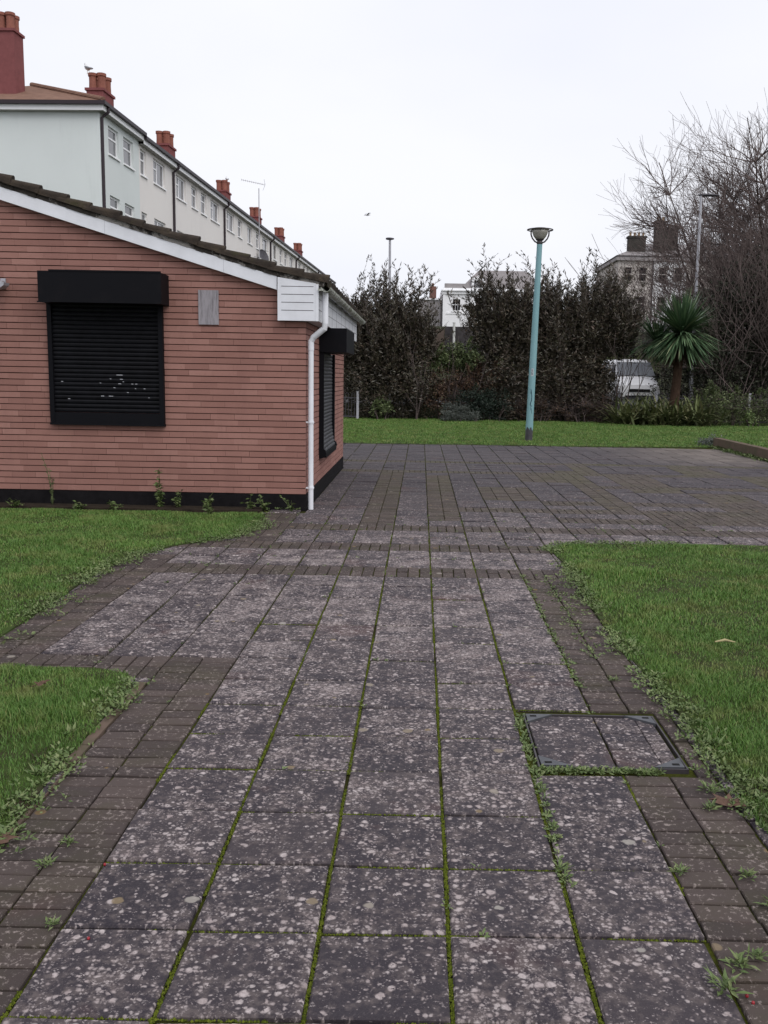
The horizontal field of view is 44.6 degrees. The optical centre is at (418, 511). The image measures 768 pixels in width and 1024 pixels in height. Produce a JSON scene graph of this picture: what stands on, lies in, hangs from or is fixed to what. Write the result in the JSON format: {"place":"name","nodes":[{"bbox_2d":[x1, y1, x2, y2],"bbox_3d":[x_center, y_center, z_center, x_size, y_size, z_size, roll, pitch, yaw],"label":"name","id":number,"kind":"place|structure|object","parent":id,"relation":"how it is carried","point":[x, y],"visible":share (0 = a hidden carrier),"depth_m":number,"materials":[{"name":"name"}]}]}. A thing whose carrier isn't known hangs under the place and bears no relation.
{"place":"outdoors","nodes":[
{"label":"outdoors","id":0,"kind":"place"},
{"bbox_2d":[0,661,138,833],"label":"lawn","id":1,"kind":"structure","parent":0,"point":[39,787],"depth_m":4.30,"materials":[{"name":"plant"}]},
{"bbox_2d":[0,828,18,843],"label":"fallen leaf","id":2,"kind":"object","parent":1,"relation":"on","point":[8,837],"visible":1,"depth_m":3.39,"materials":[{"name":"brown plant"}]},
{"bbox_2d":[25,764,53,777],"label":"rosette weed","id":3,"kind":"object","parent":1,"relation":"on","point":[38,772],"visible":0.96,"depth_m":3.96,"materials":[{"name":"green plant"}]},
{"bbox_2d":[62,722,83,734],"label":"rosette weed","id":4,"kind":"object","parent":1,"relation":"on","point":[70,728],"visible":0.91,"depth_m":4.41,"materials":[{"name":"green plant"}]},
{"bbox_2d":[0,11,146,218],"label":"terrace house","id":5,"kind":"structure","parent":0,"point":[77,145],"depth_m":32.74,"materials":[{"name":"white paint"}]},
{"bbox_2d":[110,196,117,209],"bbox_3d":[-11.165,-10.976,34.100,0.059,0.966,1.016,1,8,2],"label":"window","id":6,"kind":"structure","parent":5,"relation":"in","point":[113,202],"depth_m":34.16,"materials":[{"name":"white glass"}]},
{"bbox_2d":[108,127,120,161],"bbox_3d":[-11.058,-13.301,33.760,0.196,1.023,1.120,1,8,2],"label":"window","id":7,"kind":"structure","parent":5,"relation":"in","point":[111,134],"depth_m":33.90,"materials":[{"name":"white glass"}]},
{"bbox_2d":[125,204,132,217],"bbox_3d":[-11.100,-11.194,35.613,0.061,0.966,1.056,1,8,2],"label":"window","id":8,"kind":"structure","parent":5,"relation":"in","point":[128,210],"depth_m":35.72,"materials":[{"name":"white glass"}]},
{"bbox_2d":[123,138,135,170],"bbox_3d":[-10.994,-13.519,35.273,0.198,1.023,1.160,1,8,2],"label":"window","id":9,"kind":"structure","parent":5,"relation":"in","point":[126,144],"depth_m":35.38,"materials":[{"name":"white glass"}]},
{"bbox_2d":[0,507,266,637],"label":"lawn","id":10,"kind":"structure","parent":0,"point":[5,630],"depth_m":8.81,"materials":[{"name":"plant"}]},
{"bbox_2d":[0,459,767,1023],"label":"brick paving","id":11,"kind":"structure","parent":0,"point":[106,791],"depth_m":4.78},
{"bbox_2d":[33,852,57,869],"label":"rosette weed","id":12,"kind":"object","parent":11,"relation":"on","point":[45,861],"visible":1,"depth_m":3.25,"materials":[{"name":"green plant"}]},
{"bbox_2d":[44,913,60,930],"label":"rosette weed","id":13,"kind":"object","parent":11,"relation":"on","point":[50,922],"visible":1,"depth_m":2.90,"materials":[{"name":"green plant"}]},
{"bbox_2d":[58,833,78,846],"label":"rosette weed","id":14,"kind":"object","parent":11,"relation":"on","point":[70,840],"visible":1,"depth_m":3.40,"materials":[{"name":"green plant"}]},
{"bbox_2d":[523,714,688,773],"bbox_3d":[0.865,1.101,4.464,0.666,0.042,0.660,1,8,0],"label":"manhole cover","id":15,"kind":"object","parent":11,"relation":"in","point":[564,740],"visible":0.96,"depth_m":4.44,"materials":[{"name":"metal"}]},
{"bbox_2d":[668,861,690,875],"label":"rosette weed","id":16,"kind":"object","parent":11,"relation":"on","point":[678,869],"visible":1,"depth_m":3.27,"materials":[{"name":"green plant"}]},
{"bbox_2d":[702,798,721,810],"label":"rosette weed","id":17,"kind":"object","parent":11,"relation":"on","point":[709,805],"visible":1,"depth_m":3.77,"materials":[{"name":"green plant"}]},
{"bbox_2d":[698,779,726,793],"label":"rosette weed","id":18,"kind":"object","parent":11,"relation":"on","point":[711,786],"visible":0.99,"depth_m":3.94,"materials":[{"name":"green plant"}]},
{"bbox_2d":[708,793,745,807],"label":"fallen leaf","id":19,"kind":"object","parent":11,"relation":"on","point":[720,800],"visible":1,"depth_m":3.79,"materials":[{"name":"brown plant"}]},
{"bbox_2d":[718,947,760,973],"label":"rosette weed","id":20,"kind":"object","parent":11,"relation":"on","point":[739,958],"visible":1,"depth_m":2.75,"materials":[{"name":"green plant"}]},
{"bbox_2d":[736,866,757,880],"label":"rosette weed","id":21,"kind":"object","parent":11,"relation":"on","point":[750,872],"visible":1,"depth_m":3.26,"materials":[{"name":"green plant"}]},
{"bbox_2d":[744,945,767,961],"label":"rosette weed","id":22,"kind":"object","parent":11,"relation":"on","point":[759,956],"visible":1,"depth_m":2.80,"materials":[{"name":"green plant"}]},
{"bbox_2d":[0,0,767,311],"label":"sky","id":23,"kind":"structure","parent":0,"point":[459,126],"materials":[{"name":"white"}]},
{"bbox_2d":[1,443,767,1023],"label":"paving slabs","id":24,"kind":"structure","parent":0,"point":[521,963],"depth_m":3.70,"materials":[{"name":"grey concrete"}]},
{"bbox_2d":[107,693,130,710],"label":"rosette weed","id":25,"kind":"object","parent":24,"relation":"on","point":[115,706],"visible":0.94,"depth_m":4.76,"materials":[{"name":"green plant"}]},
{"bbox_2d":[279,495,296,510],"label":"wall weed","id":26,"kind":"object","parent":24,"relation":"on","point":[291,508],"depth_m":11.69,"materials":[{"name":"green plant"}]},
{"bbox_2d":[0,445,767,1023],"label":"paving joints","id":27,"kind":"object","parent":24,"relation":"in","point":[706,943],"visible":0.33,"depth_m":4.13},
{"bbox_2d":[0,521,705,1023],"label":"moss","id":28,"kind":"object","parent":27,"relation":"on","point":[446,935],"visible":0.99,"depth_m":3.28,"materials":[{"name":"green plant"}]},
{"bbox_2d":[0,442,767,853],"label":"ground weeds","id":29,"kind":"object","parent":24,"relation":"on","point":[572,578],"visible":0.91,"depth_m":5.07,"materials":[{"name":"green plant"}]},
{"bbox_2d":[37,513,767,938],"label":"weeds","id":30,"kind":"object","parent":24,"relation":"on","point":[541,769],"visible":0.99,"depth_m":4.12,"materials":[{"name":"green plant"}]},
{"bbox_2d":[552,859,572,872],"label":"rosette weed","id":31,"kind":"object","parent":24,"relation":"on","point":[560,864],"visible":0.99,"depth_m":3.28,"materials":[{"name":"green plant"}]},
{"bbox_2d":[704,965,753,999],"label":"rosette weed","id":32,"kind":"object","parent":24,"relation":"on","point":[727,983],"visible":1,"depth_m":2.65,"materials":[{"name":"green plant"}]},
{"bbox_2d":[706,444,767,461],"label":"ground weeds","id":33,"kind":"object","parent":24,"relation":"on","point":[737,452],"visible":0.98,"depth_m":22.17,"materials":[{"name":"green plant"}]},
{"bbox_2d":[343,398,759,409],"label":"road","id":34,"kind":"structure","parent":0,"point":[513,402],"depth_m":43.37,"materials":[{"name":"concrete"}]},
{"bbox_2d":[602,359,659,403],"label":"white van","id":35,"kind":"object","parent":34,"relation":"on","point":[634,385],"visible":0.41,"depth_m":40.93,"materials":[{"name":"paint"}]},
{"bbox_2d":[566,218,736,399],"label":"twig thicket","id":36,"kind":"object","parent":34,"relation":"on","point":[650,303],"visible":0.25,"depth_m":41.96,"materials":[{"name":"brown plant"}]},
{"bbox_2d":[596,89,767,395],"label":"bare tree","id":37,"kind":"object","parent":34,"relation":"on","point":[719,207],"visible":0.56,"depth_m":43.30,"materials":[{"name":"brown plant"}]},
{"bbox_2d":[637,105,767,354],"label":"bare tree","id":38,"kind":"object","parent":34,"relation":"on","point":[727,190],"visible":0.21,"depth_m":45.12,"materials":[{"name":"brown plant"}]},
{"bbox_2d":[342,416,767,448],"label":"lawn","id":39,"kind":"structure","parent":0,"point":[497,442],"depth_m":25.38,"materials":[{"name":"plant"}]},
{"bbox_2d":[368,396,394,418],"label":"evergreen bush","id":40,"kind":"object","parent":39,"relation":"on","point":[384,406],"visible":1,"depth_m":36.27,"materials":[{"name":"green plant"}]},
{"bbox_2d":[429,335,489,418],"bbox_3d":[1.261,-5.367,37.354,2.035,3.383,2.874,-6,11,-41],"label":"green bush","id":41,"kind":"object","parent":39,"relation":"on","point":[457,354],"visible":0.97,"depth_m":36.70,"materials":[{"name":"green plant"}]},
{"bbox_2d":[440,401,481,421],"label":"lavender clump","id":42,"kind":"object","parent":39,"relation":"on","point":[452,414],"visible":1,"depth_m":35.84,"materials":[{"name":"grey plant"}]},
{"bbox_2d":[415,350,507,418],"bbox_3d":[1.649,-5.089,37.258,3.820,2.874,2.422,1,8,0],"label":"bramble bush","id":43,"kind":"object","parent":39,"relation":"on","point":[443,392],"visible":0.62,"depth_m":36.92,"materials":[{"name":"green plant"}]},
{"bbox_2d":[447,383,514,421],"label":"evergreen bush","id":44,"kind":"object","parent":39,"relation":"on","point":[481,398],"visible":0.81,"depth_m":36.43,"materials":[{"name":"green plant"}]},
{"bbox_2d":[525,227,552,440],"bbox_3d":[3.157,-4.663,25.082,0.698,5.757,0.698,1,8,0],"label":"street lamp","id":45,"kind":"object","parent":39,"relation":"on","point":[540,234],"visible":0.98,"depth_m":24.99,"materials":[{"name":"teal metal"}]},
{"bbox_2d":[509,389,614,422],"bbox_3d":[5.603,-4.288,37.058,4.763,1.486,1.750,2,8,6],"label":"dead stem bush","id":46,"kind":"object","parent":39,"relation":"on","point":[595,410],"visible":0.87,"depth_m":36.88,"materials":[{"name":"brown plant"}]},
{"bbox_2d":[580,391,671,424],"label":"strap leaf clump","id":47,"kind":"object","parent":39,"relation":"on","point":[622,416],"visible":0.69,"depth_m":35.93,"materials":[{"name":"green plant"}]},
{"bbox_2d":[620,394,720,425],"bbox_3d":[9.481,-3.956,35.840,4.234,1.295,4.248,1,8,0],"label":"strap leaf clump","id":48,"kind":"object","parent":39,"relation":"on","point":[664,419],"visible":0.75,"depth_m":35.45,"materials":[{"name":"green plant"}]},
{"bbox_2d":[649,394,742,425],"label":"strap leaf clump","id":49,"kind":"object","parent":39,"relation":"on","point":[701,422],"visible":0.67,"depth_m":35.56,"materials":[{"name":"green plant"}]},
{"bbox_2d":[695,431,725,445],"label":"leafy weed","id":50,"kind":"object","parent":39,"relation":"on","point":[708,440],"visible":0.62,"depth_m":24.89,"materials":[{"name":"green plant"}]},
{"bbox_2d":[683,378,760,425],"bbox_3d":[11.863,-4.265,36.284,3.171,1.898,1.740,0,8,-11],"label":"bramble bush","id":51,"kind":"object","parent":39,"relation":"on","point":[724,405],"visible":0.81,"depth_m":36.24,"materials":[{"name":"green plant"}]},
{"bbox_2d":[739,407,758,425],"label":"leafy weed","id":52,"kind":"object","parent":39,"relation":"on","point":[747,420],"visible":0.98,"depth_m":35.96,"materials":[{"name":"green plant"}]},
{"bbox_2d":[742,387,767,425],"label":"bramble bush","id":53,"kind":"object","parent":39,"relation":"on","point":[765,395],"visible":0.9,"depth_m":36.68,"materials":[{"name":"green plant"}]},
{"bbox_2d":[344,326,767,424],"bbox_3d":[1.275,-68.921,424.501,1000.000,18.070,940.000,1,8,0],"label":"ground","id":54,"kind":"structure","parent":0,"point":[436,415],"depth_m":40.74,"materials":[{"name":"green plant"}]},
{"bbox_2d":[1,682,146,847],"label":"kerb edging","id":55,"kind":"object","parent":54,"relation":"on","point":[105,723],"visible":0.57,"depth_m":4.32,"materials":[{"name":"concrete"}]},
{"bbox_2d":[0,502,263,512],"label":"footing strip","id":56,"kind":"object","parent":54,"relation":"on","point":[222,509],"visible":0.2,"depth_m":11.60,"materials":[{"name":"concrete"}]},
{"bbox_2d":[40,453,54,504],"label":"wall weed","id":57,"kind":"object","parent":56,"relation":"on","point":[51,495],"depth_m":11.69,"materials":[{"name":"green plant"}]},
{"bbox_2d":[73,500,86,509],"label":"wall weed","id":58,"kind":"object","parent":56,"relation":"on","point":[76,506],"depth_m":11.47,"materials":[{"name":"green plant"}]},
{"bbox_2d":[107,500,123,509],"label":"wall weed","id":59,"kind":"object","parent":56,"relation":"on","point":[113,507],"depth_m":11.45,"materials":[{"name":"green plant"}]},
{"bbox_2d":[154,468,165,506],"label":"wall weed","id":60,"kind":"object","parent":56,"relation":"on","point":[159,495],"depth_m":11.67,"materials":[{"name":"green plant"}]},
{"bbox_2d":[171,490,182,506],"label":"wall weed","id":61,"kind":"object","parent":56,"relation":"on","point":[177,501],"depth_m":11.68,"materials":[{"name":"green plant"}]},
{"bbox_2d":[201,500,213,514],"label":"wall weed","id":62,"kind":"object","parent":56,"relation":"on","point":[209,510],"depth_m":11.15,"materials":[{"name":"green plant"}]},
{"bbox_2d":[241,493,262,508],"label":"wall weed","id":63,"kind":"object","parent":56,"relation":"on","point":[250,505],"depth_m":11.66,"materials":[{"name":"green plant"}]},
{"bbox_2d":[257,495,270,510],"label":"wall weed","id":64,"kind":"object","parent":56,"relation":"on","point":[264,507],"depth_m":11.66,"materials":[{"name":"green plant"}]},
{"bbox_2d":[139,131,205,235],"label":"terrace house","id":65,"kind":"structure","parent":54,"relation":"on","point":[170,184],"depth_m":40.16,"materials":[{"name":"white paint"}]},
{"bbox_2d":[140,150,147,179],"bbox_3d":[-10.918,-13.759,36.934,0.188,1.023,0.800,1,8,2],"label":"window","id":66,"kind":"structure","parent":65,"relation":"in","point":[141,152],"depth_m":37.05,"materials":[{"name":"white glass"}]},
{"bbox_2d":[153,159,166,190],"bbox_3d":[-10.834,-14.043,38.902,0.188,1.023,1.620,1,8,2],"label":"window","id":67,"kind":"structure","parent":65,"relation":"in","point":[157,168],"depth_m":39.01,"materials":[{"name":"white glass"}]},
{"bbox_2d":[176,176,186,203],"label":"window","id":68,"kind":"structure","parent":65,"relation":"in","point":[179,182],"depth_m":42.09,"materials":[{"name":"white glass"}]},
{"bbox_2d":[191,186,198,211],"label":"window","id":69,"kind":"structure","parent":65,"relation":"in","point":[193,197],"depth_m":44.26,"materials":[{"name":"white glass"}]},
{"bbox_2d":[0,173,365,511],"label":"brick building","id":70,"kind":"structure","parent":54,"relation":"on","point":[124,374],"depth_m":11.60,"materials":[{"name":"pink brick"}]},
{"bbox_2d":[0,278,8,288],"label":"wall light","id":71,"kind":"object","parent":70,"relation":"attached to","point":[4,284],"visible":1,"depth_m":11.31,"materials":[{"name":"white plastic"}]},
{"bbox_2d":[198,290,218,324],"bbox_3d":[-2.582,-2.514,11.483,0.247,0.415,0.017,1,8,0],"label":"blank board","id":72,"kind":"object","parent":70,"relation":"attached to","point":[208,307],"visible":1,"depth_m":11.47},
{"bbox_2d":[199,180,248,252],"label":"terrace house","id":73,"kind":"structure","parent":54,"relation":"on","point":[222,217],"depth_m":49.10,"materials":[{"name":"white paint"}]},
{"bbox_2d":[201,194,207,216],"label":"window","id":74,"kind":"structure","parent":73,"relation":"in","point":[202,196],"depth_m":45.86,"materials":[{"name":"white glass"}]},
{"bbox_2d":[211,201,219,224],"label":"window","id":75,"kind":"structure","parent":73,"relation":"in","point":[214,217],"depth_m":48.03,"materials":[{"name":"white glass"}]},
{"bbox_2d":[227,212,234,234],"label":"window","id":76,"kind":"structure","parent":73,"relation":"in","point":[229,217],"depth_m":51.27,"materials":[{"name":"white glass"}]},
{"bbox_2d":[244,207,280,261],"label":"terrace house","id":77,"kind":"structure","parent":54,"relation":"on","point":[269,240],"depth_m":58.43,"materials":[{"name":"white paint"}]},
{"bbox_2d":[247,226,252,245],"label":"window","id":78,"kind":"structure","parent":77,"relation":"in","point":[248,229],"depth_m":55.99,"materials":[{"name":"white glass"}]},
{"bbox_2d":[241,179,264,258],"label":"tv aerial","id":79,"kind":"object","parent":77,"relation":"attached to","point":[259,218],"visible":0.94,"depth_m":56.62,"materials":[{"name":"grey metal"}]},
{"bbox_2d":[257,249,268,260],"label":"satellite dish","id":80,"kind":"object","parent":77,"relation":"attached to","point":[263,255],"visible":0.78,"depth_m":58.10,"materials":[{"name":"grey metal"}]},
{"bbox_2d":[274,227,301,267],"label":"terrace house","id":81,"kind":"structure","parent":54,"relation":"on","point":[287,255],"depth_m":68.01,"materials":[{"name":"white paint"}]},
{"bbox_2d":[293,243,318,272],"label":"terrace house","id":82,"kind":"structure","parent":54,"relation":"on","point":[305,264],"depth_m":77.48,"materials":[{"name":"white paint"}]},
{"bbox_2d":[342,391,358,417],"bbox_3d":[-3.427,-4.126,36.394,2.216,1.200,0.110,1,8,0],"label":"railing fence","id":83,"kind":"object","parent":54,"relation":"on","point":[357,407],"visible":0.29,"depth_m":36.37,"materials":[{"name":"grey metal"}]},
{"bbox_2d":[386,237,393,293],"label":"road lamp","id":84,"kind":"object","parent":54,"relation":"on","point":[389,239],"visible":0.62,"depth_m":44.68,"materials":[{"name":"grey metal"}]},
{"bbox_2d":[341,254,454,419],"bbox_3d":[-1.340,-6.931,37.067,5.531,6.554,4.848,1,8,0],"label":"shrub","id":85,"kind":"object","parent":54,"relation":"on","point":[394,344],"visible":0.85,"depth_m":36.34,"materials":[{"name":"green plant"}]},
{"bbox_2d":[430,329,444,352],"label":"garden wall","id":86,"kind":"structure","parent":54,"relation":"on","point":[441,335],"depth_m":68.96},
{"bbox_2d":[445,326,495,355],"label":"stone wall","id":87,"kind":"structure","parent":54,"relation":"on","point":[459,333],"depth_m":68.84,"materials":[{"name":"grey stone"}]},
{"bbox_2d":[419,270,533,326],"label":"white house","id":88,"kind":"structure","parent":54,"relation":"on","point":[446,313],"depth_m":117.80,"materials":[{"name":"paint"}]},
{"bbox_2d":[451,299,461,311],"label":"window","id":89,"kind":"structure","parent":88,"relation":"in","point":[456,306],"depth_m":117.46,"materials":[{"name":"black paint"}]},
{"bbox_2d":[447,242,593,421],"bbox_3d":[4.086,-7.103,37.328,6.023,6.992,3.948,1,8,0],"label":"shrub","id":90,"kind":"object","parent":54,"relation":"on","point":[500,324],"visible":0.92,"depth_m":36.54,"materials":[{"name":"green plant"}]},
{"bbox_2d":[532,247,654,421],"bbox_3d":[7.063,-7.003,37.303,5.677,6.917,3.544,1,8,0],"label":"shrub","id":91,"kind":"object","parent":54,"relation":"on","point":[608,324],"visible":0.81,"depth_m":36.77,"materials":[{"name":"green plant"}]},
{"bbox_2d":[576,391,695,414],"bbox_3d":[8.880,-4.270,38.361,5.021,1.370,0.110,1,8,0],"label":"railing fence","id":92,"kind":"object","parent":54,"relation":"on","point":[656,396],"visible":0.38,"depth_m":38.28,"materials":[{"name":"grey metal"}]},
{"bbox_2d":[595,217,730,331],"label":"grey house","id":93,"kind":"structure","parent":54,"relation":"on","point":[616,261],"depth_m":97.62,"materials":[{"name":"stone"}]},
{"bbox_2d":[583,135,767,398],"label":"twig thicket","id":94,"kind":"object","parent":54,"relation":"on","point":[760,286],"visible":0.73,"depth_m":38.70,"materials":[{"name":"brown plant"}]},
{"bbox_2d":[627,288,730,416],"bbox_3d":[9.874,-5.880,35.705,3.964,5.368,3.676,1,8,0],"label":"cordyline palm","id":95,"kind":"object","parent":54,"relation":"on","point":[674,348],"visible":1,"depth_m":35.16,"materials":[{"name":"green plant"}]},
{"bbox_2d":[688,194,719,401],"bbox_3d":[11.877,-8.622,39.136,0.870,9.071,0.280,1,8,0],"label":"road lamp","id":96,"kind":"object","parent":54,"relation":"on","point":[699,235],"visible":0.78,"depth_m":38.73,"materials":[{"name":"grey metal"}]},
{"bbox_2d":[645,243,767,410],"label":"ivy thicket","id":97,"kind":"object","parent":54,"relation":"on","point":[699,374],"visible":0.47,"depth_m":39.47,"materials":[{"name":"brown plant"}]},
{"bbox_2d":[694,206,767,396],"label":"bare tree","id":98,"kind":"object","parent":54,"relation":"on","point":[744,237],"visible":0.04,"depth_m":41.31,"materials":[{"name":"brown plant"}]},
{"bbox_2d":[702,393,767,422],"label":"railing fence","id":99,"kind":"object","parent":54,"relation":"on","point":[749,404],"visible":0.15,"depth_m":37.89,"materials":[{"name":"grey metal"}]},
{"bbox_2d":[713,438,767,460],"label":"retaining wall","id":100,"kind":"structure","parent":54,"relation":"on","point":[754,450],"depth_m":22.25,"materials":[{"name":"concrete"}]},
{"bbox_2d":[550,543,767,827],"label":"lawn","id":101,"kind":"structure","parent":0,"point":[601,618],"depth_m":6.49,"materials":[{"name":"green plant"}]},
{"bbox_2d":[613,627,767,832],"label":"grass","id":102,"kind":"structure","parent":101,"relation":"on","point":[674,637],"depth_m":5.28,"materials":[{"name":"green plant"}]},
{"bbox_2d":[702,733,728,749],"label":"rosette weed","id":103,"kind":"object","parent":101,"relation":"on","point":[711,741],"visible":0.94,"depth_m":4.41,"materials":[{"name":"green plant"}]},
{"bbox_2d":[754,774,767,789],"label":"rosette weed","id":104,"kind":"object","parent":101,"relation":"on","point":[765,784],"visible":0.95,"depth_m":3.97,"materials":[{"name":"green plant"}]},
{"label":"lawn","id":105,"kind":"structure","parent":0,"visible":0},
{"bbox_2d":[727,437,767,447],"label":"grass","id":106,"kind":"structure","parent":105,"relation":"on","point":[761,442],"depth_m":23.47,"materials":[{"name":"green plant"}]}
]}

